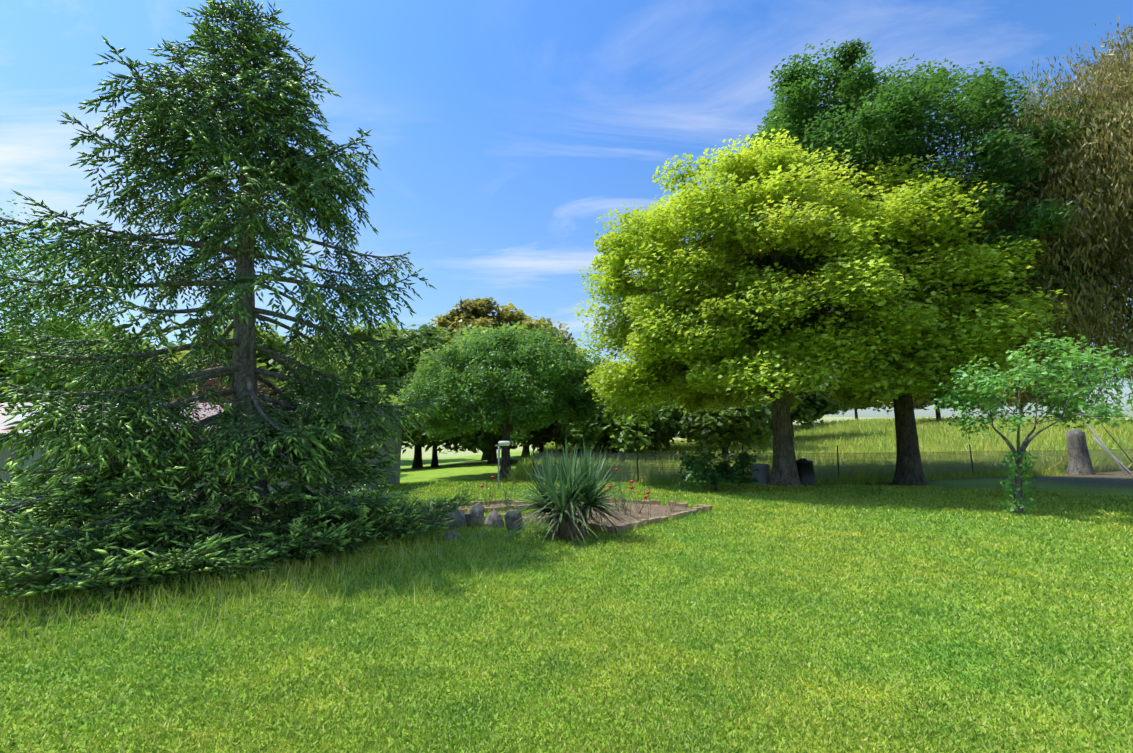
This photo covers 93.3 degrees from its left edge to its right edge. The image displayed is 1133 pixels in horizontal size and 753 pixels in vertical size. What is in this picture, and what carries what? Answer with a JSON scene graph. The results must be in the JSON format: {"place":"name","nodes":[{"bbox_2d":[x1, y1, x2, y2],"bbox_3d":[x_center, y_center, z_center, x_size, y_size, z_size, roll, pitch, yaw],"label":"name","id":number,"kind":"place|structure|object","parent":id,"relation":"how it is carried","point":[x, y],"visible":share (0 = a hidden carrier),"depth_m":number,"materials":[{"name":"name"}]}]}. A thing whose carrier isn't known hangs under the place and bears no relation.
{"place":"outdoors","nodes":[
{"label":"outdoors","id":0,"kind":"place"},
{"bbox_2d":[0,414,1132,752],"bbox_3d":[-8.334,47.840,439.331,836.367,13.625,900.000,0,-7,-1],"label":"ground","id":1,"kind":"structure","parent":0,"point":[466,465],"depth_m":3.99,"materials":[{"name":"green plant"}]},
{"bbox_2d":[0,193,131,390],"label":"green tree","id":2,"kind":"object","parent":1,"relation":"on","point":[42,319],"visible":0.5,"depth_m":12.61,"materials":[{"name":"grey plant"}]},
{"bbox_2d":[0,317,155,395],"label":"tree","id":3,"kind":"object","parent":1,"relation":"on","point":[2,365],"visible":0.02,"depth_m":46.20,"materials":[{"name":"green plant"}]},
{"bbox_2d":[1,323,191,402],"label":"tree","id":4,"kind":"object","parent":1,"relation":"on","point":[21,378],"visible":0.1,"depth_m":33.15,"materials":[{"name":"green plant"}]},
{"bbox_2d":[0,402,403,514],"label":"corrugated iron shed","id":5,"kind":"object","parent":1,"relation":"on","point":[6,452],"visible":0.1,"depth_m":15.91,"materials":[{"name":"grey metal"}]},
{"bbox_2d":[143,357,311,468],"bbox_3d":[-7.718,1.712,12.637,3.678,4.104,3.635,0,-7,-1],"label":"purple plum tree","id":6,"kind":"object","parent":1,"relation":"on","point":[215,387],"visible":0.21,"depth_m":12.42,"materials":[{"name":"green plant"}]},
{"bbox_2d":[159,348,297,395],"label":"tree","id":7,"kind":"object","parent":1,"relation":"on","point":[183,354],"depth_m":31.80,"materials":[{"name":"green plant"}]},
{"bbox_2d":[0,0,474,603],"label":"spruce tree","id":8,"kind":"object","parent":1,"relation":"on","point":[96,538],"visible":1,"depth_m":7.09,"materials":[{"name":"green plant"}]},
{"bbox_2d":[163,320,370,402],"bbox_3d":[-14.411,1.470,26.026,8.818,8.093,9.205,-6,-9,39],"label":"tree","id":9,"kind":"object","parent":1,"relation":"on","point":[264,362],"visible":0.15,"depth_m":24.22,"materials":[{"name":"green plant"}]},
{"bbox_2d":[299,320,398,357],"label":"tree","id":10,"kind":"object","parent":1,"relation":"on","point":[358,331],"depth_m":57.51,"materials":[{"name":"green plant"}]},
{"bbox_2d":[345,322,463,467],"bbox_3d":[-12.091,1.633,42.067,13.863,11.248,12.914,0,-7,-1],"label":"tree","id":11,"kind":"object","parent":1,"relation":"on","point":[415,349],"visible":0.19,"depth_m":39.23,"materials":[{"name":"green plant"}]},
{"bbox_2d":[360,381,523,466],"bbox_3d":[-9.319,3.609,39.054,14.702,6.137,15.919,0,-7,-1],"label":"tree","id":12,"kind":"object","parent":1,"relation":"on","point":[479,439],"visible":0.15,"depth_m":33.91,"materials":[{"name":"green plant"}]},
{"bbox_2d":[427,503,523,539],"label":"rocks","id":13,"kind":"object","parent":1,"relation":"on","point":[474,514],"visible":0.46,"depth_m":9.12,"materials":[{"name":"grey stone"}]},
{"bbox_2d":[408,296,560,460],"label":"tree","id":14,"kind":"object","parent":1,"relation":"on","point":[473,313],"visible":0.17,"depth_m":49.74,"materials":[{"name":"green plant"}]},
{"bbox_2d":[409,321,559,463],"bbox_3d":[-5.000,1.230,36.059,10.684,9.469,11.004,0,-7,-1],"label":"tree","id":15,"kind":"object","parent":1,"relation":"on","point":[492,457],"depth_m":34.45,"materials":[{"name":"green plant"}]},
{"bbox_2d":[396,322,608,476],"bbox_3d":[-2.590,1.076,22.887,9.137,6.572,7.967,0,-7,-1],"label":"pear tree","id":16,"kind":"object","parent":1,"relation":"on","point":[492,372],"visible":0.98,"depth_m":21.06,"materials":[{"name":"green plant"}]},
{"bbox_2d":[495,441,510,487],"bbox_3d":[-1.964,2.775,16.441,0.476,1.573,0.150,1,-7,-8],"label":"mailbox","id":17,"kind":"object","parent":1,"relation":"on","point":[504,443],"visible":0.94,"depth_m":16.46,"materials":[{"name":"silver metal"}]},
{"bbox_2d":[473,428,576,454],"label":"shrub","id":18,"kind":"object","parent":1,"relation":"on","point":[551,437],"visible":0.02,"depth_m":40.84,"materials":[{"name":"green plant"}]},
{"bbox_2d":[507,317,586,456],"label":"tree","id":19,"kind":"object","parent":1,"relation":"on","point":[525,449],"visible":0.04,"depth_m":55.08,"materials":[{"name":"green plant"}]},
{"bbox_2d":[517,365,607,455],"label":"tree","id":20,"kind":"object","parent":1,"relation":"on","point":[553,428],"depth_m":37.86,"materials":[{"name":"green plant"}]},
{"bbox_2d":[443,502,690,527],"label":"soil","id":21,"kind":"structure","parent":1,"relation":"on","point":[658,510],"depth_m":11.06,"materials":[{"name":"brown soil"}]},
{"bbox_2d":[459,466,680,522],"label":"flowering plants","id":22,"kind":"object","parent":21,"relation":"on","point":[631,487],"visible":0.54,"depth_m":11.12,"materials":[{"name":"green plant"}]},
{"bbox_2d":[489,439,645,547],"bbox_3d":[0.018,1.744,8.499,2.507,1.619,2.291,3,-7,-23],"label":"yucca plant","id":23,"kind":"object","parent":1,"relation":"on","point":[563,507],"visible":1,"depth_m":8.26,"materials":[{"name":"green plant"}]},
{"bbox_2d":[427,498,711,532],"bbox_3d":[-0.098,2.838,11.510,5.063,0.154,4.286,-5,-9,38],"label":"garden bed edging","id":24,"kind":"object","parent":1,"relation":"on","point":[622,526],"visible":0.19,"depth_m":10.90,"materials":[{"name":"grey stone"}]},
{"bbox_2d":[558,389,679,460],"bbox_3d":[3.183,2.908,32.789,7.506,5.223,7.942,-2,-7,17],"label":"tree","id":25,"kind":"object","parent":1,"relation":"on","point":[617,436],"visible":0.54,"depth_m":30.65,"materials":[{"name":"green plant"}]},
{"bbox_2d":[659,388,772,460],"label":"tree","id":26,"kind":"object","parent":1,"relation":"on","point":[750,425],"visible":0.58,"depth_m":29.75,"materials":[{"name":"green plant"}]},
{"bbox_2d":[677,440,759,490],"bbox_3d":[4.509,2.726,15.934,2.342,1.661,2.217,0,-7,-1],"label":"shrub under maple","id":27,"kind":"object","parent":1,"relation":"on","point":[694,474],"visible":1,"depth_m":15.59,"materials":[{"name":"green plant"}]},
{"bbox_2d":[750,463,768,484],"bbox_3d":[6.562,3.309,18.172,0.630,0.700,0.630,0,-7,-1],"label":"trash can","id":28,"kind":"object","parent":1,"relation":"on","point":[763,475],"visible":0.81,"depth_m":17.91,"materials":[{"name":"grey"}]},
{"bbox_2d":[796,458,816,485],"bbox_3d":[7.965,3.197,18.005,0.800,0.880,0.800,0,-7,-1],"label":"trash can","id":29,"kind":"object","parent":1,"relation":"on","point":[805,468],"visible":0.79,"depth_m":17.71,"materials":[{"name":"black plastic"}]},
{"bbox_2d":[572,129,1068,486],"bbox_3d":[7.701,-2.122,18.254,14.758,11.834,12.483,0,-7,-1],"label":"maple tree","id":30,"kind":"object","parent":1,"relation":"on","point":[687,320],"visible":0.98,"depth_m":14.59,"materials":[{"name":"green plant"}]},
{"bbox_2d":[790,368,851,436],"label":"tree","id":31,"kind":"object","parent":1,"relation":"on","point":[810,409],"visible":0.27,"depth_m":55.35,"materials":[{"name":"green plant"}]},
{"bbox_2d":[533,445,1132,481],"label":"fence star pickets","id":32,"kind":"object","parent":1,"relation":"on","point":[972,463],"visible":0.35,"depth_m":19.61,"materials":[{"name":"grey metal"}]},
{"bbox_2d":[851,397,881,419],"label":"tree","id":33,"kind":"object","parent":1,"relation":"on","point":[865,408],"visible":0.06,"depth_m":120.14,"materials":[{"name":"green plant"}]},
{"bbox_2d":[712,38,1132,485],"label":"oak tree","id":34,"kind":"object","parent":1,"relation":"on","point":[812,125],"visible":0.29,"depth_m":16.28,"materials":[{"name":"green plant"}]},
{"bbox_2d":[877,391,1002,421],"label":"tree","id":35,"kind":"object","parent":1,"relation":"on","point":[938,414],"visible":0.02,"depth_m":70.42,"materials":[{"name":"green plant"}]},
{"bbox_2d":[969,360,1083,410],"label":"tree","id":36,"kind":"object","parent":1,"relation":"on","point":[1031,397],"visible":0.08,"depth_m":115.08,"materials":[{"name":"green plant"}]},
{"bbox_2d":[930,326,1132,514],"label":"lilac tree","id":37,"kind":"object","parent":1,"relation":"on","point":[1046,375],"visible":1,"depth_m":10.93,"materials":[{"name":"green plant"}]},
{"bbox_2d":[942,16,1132,428],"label":"eucalypt tree","id":38,"kind":"object","parent":1,"relation":"on","point":[1088,315],"visible":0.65,"depth_m":14.73,"materials":[{"name":"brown plant"}]},
{"bbox_2d":[1065,422,1132,474],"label":"stump with leaning posts","id":39,"kind":"object","parent":1,"relation":"on","point":[1080,463],"visible":0.9,"depth_m":23.66,"materials":[{"name":"grey wood"}]},
{"bbox_2d":[0,0,1132,416],"label":"sky","id":40,"kind":"structure","parent":0,"point":[502,132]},
{"bbox_2d":[534,449,1132,482],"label":"fence wire","id":41,"kind":"object","parent":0,"point":[1119,458],"visible":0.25,"depth_m":19.61,"materials":[{"name":"grey metal"}]}
]}

